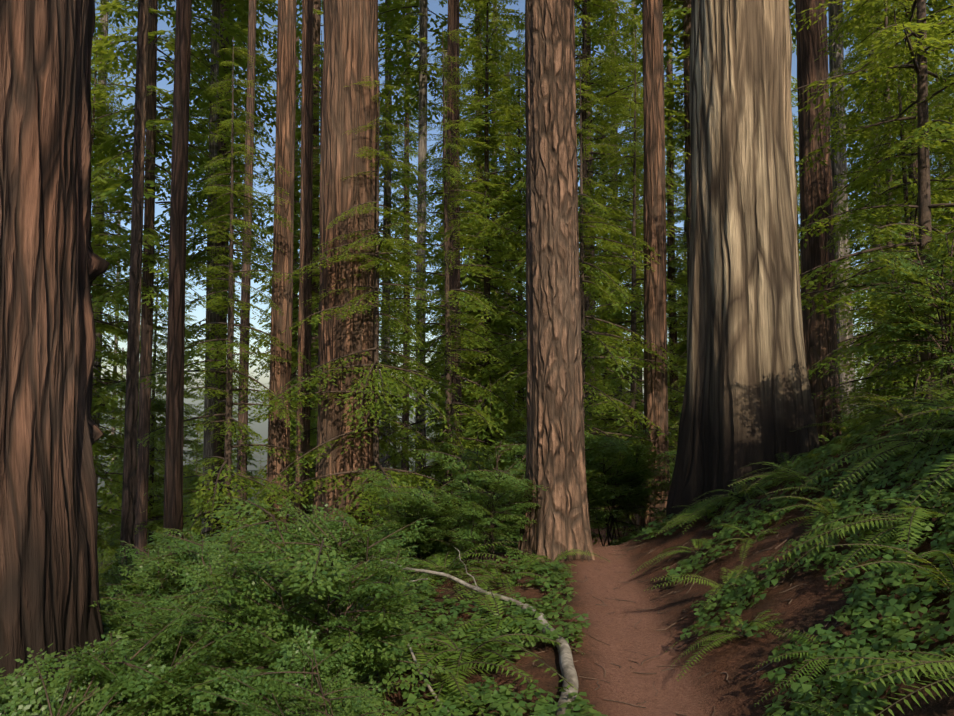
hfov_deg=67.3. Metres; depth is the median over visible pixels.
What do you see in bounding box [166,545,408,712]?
shrub
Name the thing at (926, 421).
fern
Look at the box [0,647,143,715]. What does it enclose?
shrub
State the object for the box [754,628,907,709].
fern
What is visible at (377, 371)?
understory tree
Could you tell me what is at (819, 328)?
tree
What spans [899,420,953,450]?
fern
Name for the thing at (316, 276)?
understory tree
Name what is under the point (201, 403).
tree
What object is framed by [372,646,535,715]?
fern
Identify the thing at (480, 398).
understory tree
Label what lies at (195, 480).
understory tree
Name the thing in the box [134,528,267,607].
shrub
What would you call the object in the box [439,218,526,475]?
understory tree
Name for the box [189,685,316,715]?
fern
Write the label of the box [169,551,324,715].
shrub
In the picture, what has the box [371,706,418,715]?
fern
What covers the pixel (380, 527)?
shrub
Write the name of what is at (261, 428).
sky
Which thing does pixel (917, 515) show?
fern
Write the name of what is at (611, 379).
understory tree
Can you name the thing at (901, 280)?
understory tree
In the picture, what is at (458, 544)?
fern
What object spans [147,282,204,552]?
understory tree
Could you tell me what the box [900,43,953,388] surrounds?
understory tree
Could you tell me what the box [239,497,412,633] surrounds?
shrub
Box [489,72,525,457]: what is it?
tree
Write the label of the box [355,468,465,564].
shrub
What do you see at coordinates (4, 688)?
shrub
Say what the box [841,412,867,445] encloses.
shrub
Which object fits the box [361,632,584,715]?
fern
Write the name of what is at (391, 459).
understory tree
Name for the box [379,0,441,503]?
tree
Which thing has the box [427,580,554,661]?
fern
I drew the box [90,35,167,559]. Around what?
understory tree
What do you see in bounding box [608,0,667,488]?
tree
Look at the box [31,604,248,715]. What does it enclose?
shrub
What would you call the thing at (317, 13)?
tree
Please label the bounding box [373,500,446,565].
shrub
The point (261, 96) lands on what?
tree
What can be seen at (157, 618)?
shrub
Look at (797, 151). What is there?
understory tree
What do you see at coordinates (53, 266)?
redwood tree
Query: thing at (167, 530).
shrub
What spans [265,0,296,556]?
tree
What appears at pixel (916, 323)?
tree
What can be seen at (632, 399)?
understory tree
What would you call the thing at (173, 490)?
tree
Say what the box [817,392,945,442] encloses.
fern
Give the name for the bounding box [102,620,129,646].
fern
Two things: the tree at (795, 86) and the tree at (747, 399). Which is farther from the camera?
the tree at (795, 86)
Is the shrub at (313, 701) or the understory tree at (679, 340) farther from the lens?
the understory tree at (679, 340)
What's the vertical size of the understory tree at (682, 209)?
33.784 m
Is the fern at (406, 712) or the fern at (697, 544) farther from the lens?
the fern at (697, 544)
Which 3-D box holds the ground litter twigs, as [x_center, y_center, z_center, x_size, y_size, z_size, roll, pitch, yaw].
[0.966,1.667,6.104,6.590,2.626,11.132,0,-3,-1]
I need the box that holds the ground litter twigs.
[342,470,952,715]
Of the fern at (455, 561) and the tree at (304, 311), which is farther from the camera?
the tree at (304, 311)
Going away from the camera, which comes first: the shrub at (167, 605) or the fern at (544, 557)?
the shrub at (167, 605)
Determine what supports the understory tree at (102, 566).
on the ground
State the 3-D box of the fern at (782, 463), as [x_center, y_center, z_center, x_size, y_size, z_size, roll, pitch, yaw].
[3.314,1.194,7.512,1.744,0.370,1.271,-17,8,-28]
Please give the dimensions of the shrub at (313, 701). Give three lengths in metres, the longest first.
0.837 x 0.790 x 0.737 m
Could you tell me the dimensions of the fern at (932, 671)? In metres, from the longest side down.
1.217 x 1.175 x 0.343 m
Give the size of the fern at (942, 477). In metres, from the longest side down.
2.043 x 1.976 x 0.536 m
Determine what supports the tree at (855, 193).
on the ground
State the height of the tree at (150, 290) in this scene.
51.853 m
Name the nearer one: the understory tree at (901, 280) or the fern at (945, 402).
the fern at (945, 402)
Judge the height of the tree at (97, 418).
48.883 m
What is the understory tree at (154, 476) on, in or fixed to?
on the ground
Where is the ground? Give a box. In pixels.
[138,413,953,715]
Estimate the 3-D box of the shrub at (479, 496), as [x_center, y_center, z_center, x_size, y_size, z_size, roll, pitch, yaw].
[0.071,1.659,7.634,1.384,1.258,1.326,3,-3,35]
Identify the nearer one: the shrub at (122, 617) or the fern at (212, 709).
the fern at (212, 709)
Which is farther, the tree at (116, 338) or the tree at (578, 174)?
the tree at (116, 338)
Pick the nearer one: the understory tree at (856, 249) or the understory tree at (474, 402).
the understory tree at (474, 402)
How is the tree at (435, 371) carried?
on the ground
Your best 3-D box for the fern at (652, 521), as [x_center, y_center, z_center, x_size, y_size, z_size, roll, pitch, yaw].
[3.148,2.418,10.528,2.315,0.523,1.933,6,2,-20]
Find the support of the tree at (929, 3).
on the ground
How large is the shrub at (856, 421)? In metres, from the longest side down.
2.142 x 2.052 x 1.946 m
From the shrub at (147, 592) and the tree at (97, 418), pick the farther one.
the tree at (97, 418)
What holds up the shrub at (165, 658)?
on the ground
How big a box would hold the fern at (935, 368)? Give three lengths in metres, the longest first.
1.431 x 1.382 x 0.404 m
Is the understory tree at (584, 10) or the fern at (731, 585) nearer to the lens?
the fern at (731, 585)
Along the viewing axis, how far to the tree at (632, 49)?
55.90 m
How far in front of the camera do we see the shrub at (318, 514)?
5.68 m
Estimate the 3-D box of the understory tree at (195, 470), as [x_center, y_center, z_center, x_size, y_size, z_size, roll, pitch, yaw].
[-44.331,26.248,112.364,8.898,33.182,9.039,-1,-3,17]
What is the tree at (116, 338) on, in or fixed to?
on the ground
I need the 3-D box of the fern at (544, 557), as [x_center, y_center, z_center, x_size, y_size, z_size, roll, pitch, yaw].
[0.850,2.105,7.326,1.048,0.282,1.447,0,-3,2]
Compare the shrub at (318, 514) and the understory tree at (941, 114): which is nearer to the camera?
the shrub at (318, 514)
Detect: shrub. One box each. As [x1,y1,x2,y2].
[0,629,199,715]
[0,643,60,715]
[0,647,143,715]
[0,652,34,715]
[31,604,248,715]
[88,539,228,657]
[99,537,224,658]
[99,545,157,641]
[99,546,170,634]
[105,542,296,698]
[106,595,193,688]
[127,562,310,670]
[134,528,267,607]
[137,525,313,626]
[140,612,224,687]
[151,528,258,576]
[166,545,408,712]
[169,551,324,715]
[192,601,272,695]
[192,624,405,715]
[203,496,452,715]
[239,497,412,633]
[266,504,418,621]
[351,483,461,573]
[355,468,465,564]
[359,538,401,564]
[367,523,436,566]
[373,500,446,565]
[409,449,548,567]
[429,507,478,552]
[442,441,525,541]
[474,486,523,541]
[495,430,626,539]
[515,430,633,528]
[519,427,669,545]
[585,434,676,539]
[671,412,828,452]
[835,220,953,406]
[841,406,883,440]
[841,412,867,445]
[848,404,902,424]
[852,343,953,426]
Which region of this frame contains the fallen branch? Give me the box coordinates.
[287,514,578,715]
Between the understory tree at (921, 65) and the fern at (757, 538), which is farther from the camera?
the understory tree at (921, 65)
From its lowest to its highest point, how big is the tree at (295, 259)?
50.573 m
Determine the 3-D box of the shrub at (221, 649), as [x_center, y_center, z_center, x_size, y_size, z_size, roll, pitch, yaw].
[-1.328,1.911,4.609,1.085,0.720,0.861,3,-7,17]
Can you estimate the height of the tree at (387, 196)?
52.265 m
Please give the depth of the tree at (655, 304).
15.95 m
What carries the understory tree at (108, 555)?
on the ground
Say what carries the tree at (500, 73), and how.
on the ground
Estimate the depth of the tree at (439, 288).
67.93 m
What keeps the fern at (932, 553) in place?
on the ground
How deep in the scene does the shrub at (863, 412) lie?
19.08 m
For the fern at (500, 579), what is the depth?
6.45 m
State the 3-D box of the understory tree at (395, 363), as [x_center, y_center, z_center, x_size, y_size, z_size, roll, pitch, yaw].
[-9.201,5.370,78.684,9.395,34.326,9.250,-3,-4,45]
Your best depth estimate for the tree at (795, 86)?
60.92 m
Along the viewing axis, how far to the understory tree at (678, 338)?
105.12 m
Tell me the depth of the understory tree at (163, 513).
85.28 m
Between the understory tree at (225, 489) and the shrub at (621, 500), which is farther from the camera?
the understory tree at (225, 489)
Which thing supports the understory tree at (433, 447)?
on the ground
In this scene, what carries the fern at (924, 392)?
on the ground
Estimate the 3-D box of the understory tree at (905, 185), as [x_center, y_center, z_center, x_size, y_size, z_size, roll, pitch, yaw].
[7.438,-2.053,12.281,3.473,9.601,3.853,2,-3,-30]
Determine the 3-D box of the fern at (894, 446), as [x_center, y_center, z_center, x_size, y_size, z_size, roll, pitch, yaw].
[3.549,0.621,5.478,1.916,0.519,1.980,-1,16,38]
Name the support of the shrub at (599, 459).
on the ground
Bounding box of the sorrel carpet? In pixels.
[107,392,953,715]
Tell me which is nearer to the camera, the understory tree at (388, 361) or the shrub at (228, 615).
the shrub at (228, 615)
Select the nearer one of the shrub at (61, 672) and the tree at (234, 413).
the shrub at (61, 672)
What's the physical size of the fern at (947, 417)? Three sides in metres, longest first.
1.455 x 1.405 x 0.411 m
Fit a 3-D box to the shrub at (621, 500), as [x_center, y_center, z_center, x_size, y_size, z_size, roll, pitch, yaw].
[1.914,2.102,11.341,2.509,2.017,1.939,0,-3,4]
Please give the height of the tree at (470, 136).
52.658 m
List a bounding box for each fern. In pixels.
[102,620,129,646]
[177,685,268,715]
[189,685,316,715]
[315,627,469,690]
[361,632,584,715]
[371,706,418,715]
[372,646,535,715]
[379,527,517,567]
[382,541,523,592]
[399,562,511,595]
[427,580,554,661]
[430,566,560,609]
[511,548,609,577]
[629,495,667,533]
[630,538,729,575]
[644,564,746,613]
[655,478,776,536]
[658,500,724,532]
[664,609,782,680]
[704,524,778,561]
[713,452,830,507]
[729,467,876,492]
[749,463,855,538]
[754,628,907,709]
[759,474,953,588]
[767,496,862,532]
[776,690,852,715]
[790,422,871,439]
[791,404,953,499]
[802,646,953,715]
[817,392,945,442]
[825,544,953,599]
[846,396,953,453]
[853,401,953,460]
[871,386,953,438]
[874,402,953,521]
[880,404,953,426]
[895,389,950,401]
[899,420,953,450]
[901,468,953,490]
[907,373,953,417]
[918,365,953,388]
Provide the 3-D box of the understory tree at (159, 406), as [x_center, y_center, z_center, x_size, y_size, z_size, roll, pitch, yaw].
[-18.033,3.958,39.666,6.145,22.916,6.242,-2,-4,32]
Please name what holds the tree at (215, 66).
on the ground
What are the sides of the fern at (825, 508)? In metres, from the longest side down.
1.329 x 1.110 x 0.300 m
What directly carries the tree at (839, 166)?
on the ground
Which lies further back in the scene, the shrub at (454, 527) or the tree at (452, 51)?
the tree at (452, 51)
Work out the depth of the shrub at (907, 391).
11.53 m
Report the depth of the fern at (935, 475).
3.99 m
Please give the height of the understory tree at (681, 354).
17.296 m
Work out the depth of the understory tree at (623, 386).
72.12 m
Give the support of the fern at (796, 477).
on the ground
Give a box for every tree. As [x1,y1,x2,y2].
[0,0,109,714]
[90,0,247,570]
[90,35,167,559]
[91,0,136,335]
[91,0,142,491]
[91,53,123,290]
[94,231,202,590]
[96,476,122,529]
[97,143,155,603]
[97,397,148,610]
[97,527,111,609]
[99,37,317,566]
[101,348,123,575]
[104,218,166,494]
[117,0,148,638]
[128,0,296,539]
[144,0,301,535]
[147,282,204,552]
[147,440,163,543]
[154,468,195,554]
[163,0,191,559]
[164,0,275,481]
[184,421,203,538]
[186,429,202,539]
[191,304,237,481]
[230,0,382,511]
[231,270,252,518]
[231,375,264,546]
[235,0,255,547]
[238,76,485,548]
[247,30,392,526]
[252,36,301,522]
[253,454,265,527]
[264,200,427,528]
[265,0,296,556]
[292,0,312,550]
[293,169,417,527]
[312,0,378,533]
[378,0,436,526]
[378,0,497,514]
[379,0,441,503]
[379,27,526,550]
[379,259,432,500]
[379,423,400,479]
[390,180,427,395]
[395,0,526,534]
[399,220,483,482]
[414,47,468,501]
[415,244,512,501]
[426,0,525,534]
[426,267,441,447]
[426,390,440,500]
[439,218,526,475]
[439,290,521,523]
[447,0,463,521]
[460,1,524,509]
[464,13,526,499]
[470,56,686,543]
[471,0,690,517]
[471,264,526,494]
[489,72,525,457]
[515,0,594,566]
[517,0,642,507]
[523,30,598,293]
[576,0,676,471]
[578,29,690,524]
[578,74,643,432]
[595,263,642,438]
[596,288,642,470]
[606,0,794,292]
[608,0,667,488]
[620,52,675,312]
[627,0,687,478]
[640,0,669,529]
[641,123,687,445]
[666,0,819,523]
[666,155,800,404]
[666,207,687,444]
[667,251,683,432]
[668,231,683,393]
[789,0,880,427]
[790,0,953,408]
[790,10,800,266]
[791,86,800,288]
[793,0,953,393]
[794,0,953,444]
[794,116,799,267]
[795,0,841,451]
[806,2,953,434]
[827,0,953,351]
[830,1,938,385]
[852,208,907,411]
[854,197,893,389]
[872,166,953,389]
[883,1,953,381]
[892,0,953,355]
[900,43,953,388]
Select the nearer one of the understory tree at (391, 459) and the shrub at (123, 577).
the shrub at (123, 577)
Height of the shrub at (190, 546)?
1.295 m
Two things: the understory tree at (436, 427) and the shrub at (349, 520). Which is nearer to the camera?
the shrub at (349, 520)
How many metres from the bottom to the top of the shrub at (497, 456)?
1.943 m
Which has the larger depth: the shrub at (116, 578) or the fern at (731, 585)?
the shrub at (116, 578)
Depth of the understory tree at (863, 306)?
90.87 m
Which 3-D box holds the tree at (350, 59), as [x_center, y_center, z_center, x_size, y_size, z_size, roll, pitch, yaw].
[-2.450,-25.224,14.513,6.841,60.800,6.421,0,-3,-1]
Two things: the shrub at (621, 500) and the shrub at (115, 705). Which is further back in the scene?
the shrub at (621, 500)
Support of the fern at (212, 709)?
on the ground
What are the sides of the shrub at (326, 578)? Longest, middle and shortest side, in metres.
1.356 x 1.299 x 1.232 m
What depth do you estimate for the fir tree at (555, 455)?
7.72 m
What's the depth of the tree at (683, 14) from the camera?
29.88 m
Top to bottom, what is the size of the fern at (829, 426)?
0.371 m
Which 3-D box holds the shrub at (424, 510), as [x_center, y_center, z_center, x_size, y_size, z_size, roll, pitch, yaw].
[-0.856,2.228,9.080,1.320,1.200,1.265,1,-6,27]
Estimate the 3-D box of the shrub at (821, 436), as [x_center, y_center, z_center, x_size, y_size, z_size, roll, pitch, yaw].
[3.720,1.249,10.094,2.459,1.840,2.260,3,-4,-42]
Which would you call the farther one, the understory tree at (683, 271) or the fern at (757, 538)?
the understory tree at (683, 271)
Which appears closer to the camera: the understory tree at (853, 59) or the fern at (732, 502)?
the fern at (732, 502)
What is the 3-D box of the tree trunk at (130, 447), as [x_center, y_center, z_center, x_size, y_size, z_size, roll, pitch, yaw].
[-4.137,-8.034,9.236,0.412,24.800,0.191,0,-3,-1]
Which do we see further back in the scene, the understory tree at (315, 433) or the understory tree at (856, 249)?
the understory tree at (856, 249)
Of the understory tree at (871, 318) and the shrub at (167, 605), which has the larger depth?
the understory tree at (871, 318)
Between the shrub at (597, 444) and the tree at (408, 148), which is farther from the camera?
the tree at (408, 148)
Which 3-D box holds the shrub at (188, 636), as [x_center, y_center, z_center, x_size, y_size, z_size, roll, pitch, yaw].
[-1.808,1.855,4.971,1.389,1.066,1.224,-3,-7,-4]
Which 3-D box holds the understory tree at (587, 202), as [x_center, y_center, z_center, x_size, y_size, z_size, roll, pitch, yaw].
[2.076,-0.965,15.503,4.167,11.522,4.623,-3,-4,41]
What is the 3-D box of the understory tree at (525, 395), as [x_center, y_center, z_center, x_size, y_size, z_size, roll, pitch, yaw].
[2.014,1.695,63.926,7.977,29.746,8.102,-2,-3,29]
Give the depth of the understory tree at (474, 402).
34.11 m
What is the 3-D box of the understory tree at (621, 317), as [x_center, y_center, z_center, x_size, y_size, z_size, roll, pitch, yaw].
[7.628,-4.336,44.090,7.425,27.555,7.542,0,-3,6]
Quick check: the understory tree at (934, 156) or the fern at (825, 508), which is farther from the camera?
the understory tree at (934, 156)
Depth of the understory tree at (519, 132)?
52.26 m
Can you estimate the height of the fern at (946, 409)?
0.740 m
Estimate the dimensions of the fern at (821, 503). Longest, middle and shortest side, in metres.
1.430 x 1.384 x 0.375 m
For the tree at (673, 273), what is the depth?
48.46 m
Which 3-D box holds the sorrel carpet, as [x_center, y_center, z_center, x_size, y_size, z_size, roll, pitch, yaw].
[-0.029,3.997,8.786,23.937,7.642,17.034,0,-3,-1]
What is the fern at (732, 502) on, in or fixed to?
on the ground
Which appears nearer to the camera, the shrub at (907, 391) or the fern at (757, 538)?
the fern at (757, 538)
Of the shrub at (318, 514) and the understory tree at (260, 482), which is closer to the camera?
the shrub at (318, 514)
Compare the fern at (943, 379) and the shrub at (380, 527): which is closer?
the fern at (943, 379)
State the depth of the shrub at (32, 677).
4.41 m
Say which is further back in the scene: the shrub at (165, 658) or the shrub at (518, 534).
the shrub at (518, 534)
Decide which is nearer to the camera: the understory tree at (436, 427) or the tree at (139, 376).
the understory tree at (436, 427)
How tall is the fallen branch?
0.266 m
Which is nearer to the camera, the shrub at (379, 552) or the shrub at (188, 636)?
the shrub at (188, 636)
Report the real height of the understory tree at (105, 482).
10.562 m
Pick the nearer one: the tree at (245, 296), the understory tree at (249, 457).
the tree at (245, 296)
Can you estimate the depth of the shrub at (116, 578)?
9.04 m
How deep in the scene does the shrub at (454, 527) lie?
11.52 m
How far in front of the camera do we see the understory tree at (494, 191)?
28.47 m
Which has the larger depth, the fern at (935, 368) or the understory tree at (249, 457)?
the understory tree at (249, 457)
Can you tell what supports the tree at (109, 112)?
on the ground
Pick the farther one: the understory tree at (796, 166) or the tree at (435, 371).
the tree at (435, 371)
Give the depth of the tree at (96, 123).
48.55 m
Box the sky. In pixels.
[91,0,953,604]
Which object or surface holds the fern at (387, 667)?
on the ground
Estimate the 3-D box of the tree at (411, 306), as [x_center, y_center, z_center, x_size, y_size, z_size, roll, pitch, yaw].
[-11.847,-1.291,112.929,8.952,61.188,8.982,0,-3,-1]
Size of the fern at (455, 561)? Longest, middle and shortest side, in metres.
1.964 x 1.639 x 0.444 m
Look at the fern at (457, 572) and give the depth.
7.07 m
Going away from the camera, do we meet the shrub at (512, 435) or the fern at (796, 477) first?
the fern at (796, 477)
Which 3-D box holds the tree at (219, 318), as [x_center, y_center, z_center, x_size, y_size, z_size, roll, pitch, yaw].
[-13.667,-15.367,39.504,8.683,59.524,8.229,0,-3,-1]
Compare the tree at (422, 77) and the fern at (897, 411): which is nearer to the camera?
the fern at (897, 411)
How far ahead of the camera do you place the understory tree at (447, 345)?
14.45 m
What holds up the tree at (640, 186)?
on the ground
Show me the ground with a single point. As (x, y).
(816, 598)
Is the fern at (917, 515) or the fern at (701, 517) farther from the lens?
the fern at (701, 517)
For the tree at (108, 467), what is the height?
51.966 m
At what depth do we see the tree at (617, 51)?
39.21 m
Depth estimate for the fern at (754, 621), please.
4.25 m
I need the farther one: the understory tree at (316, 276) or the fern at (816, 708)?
the understory tree at (316, 276)

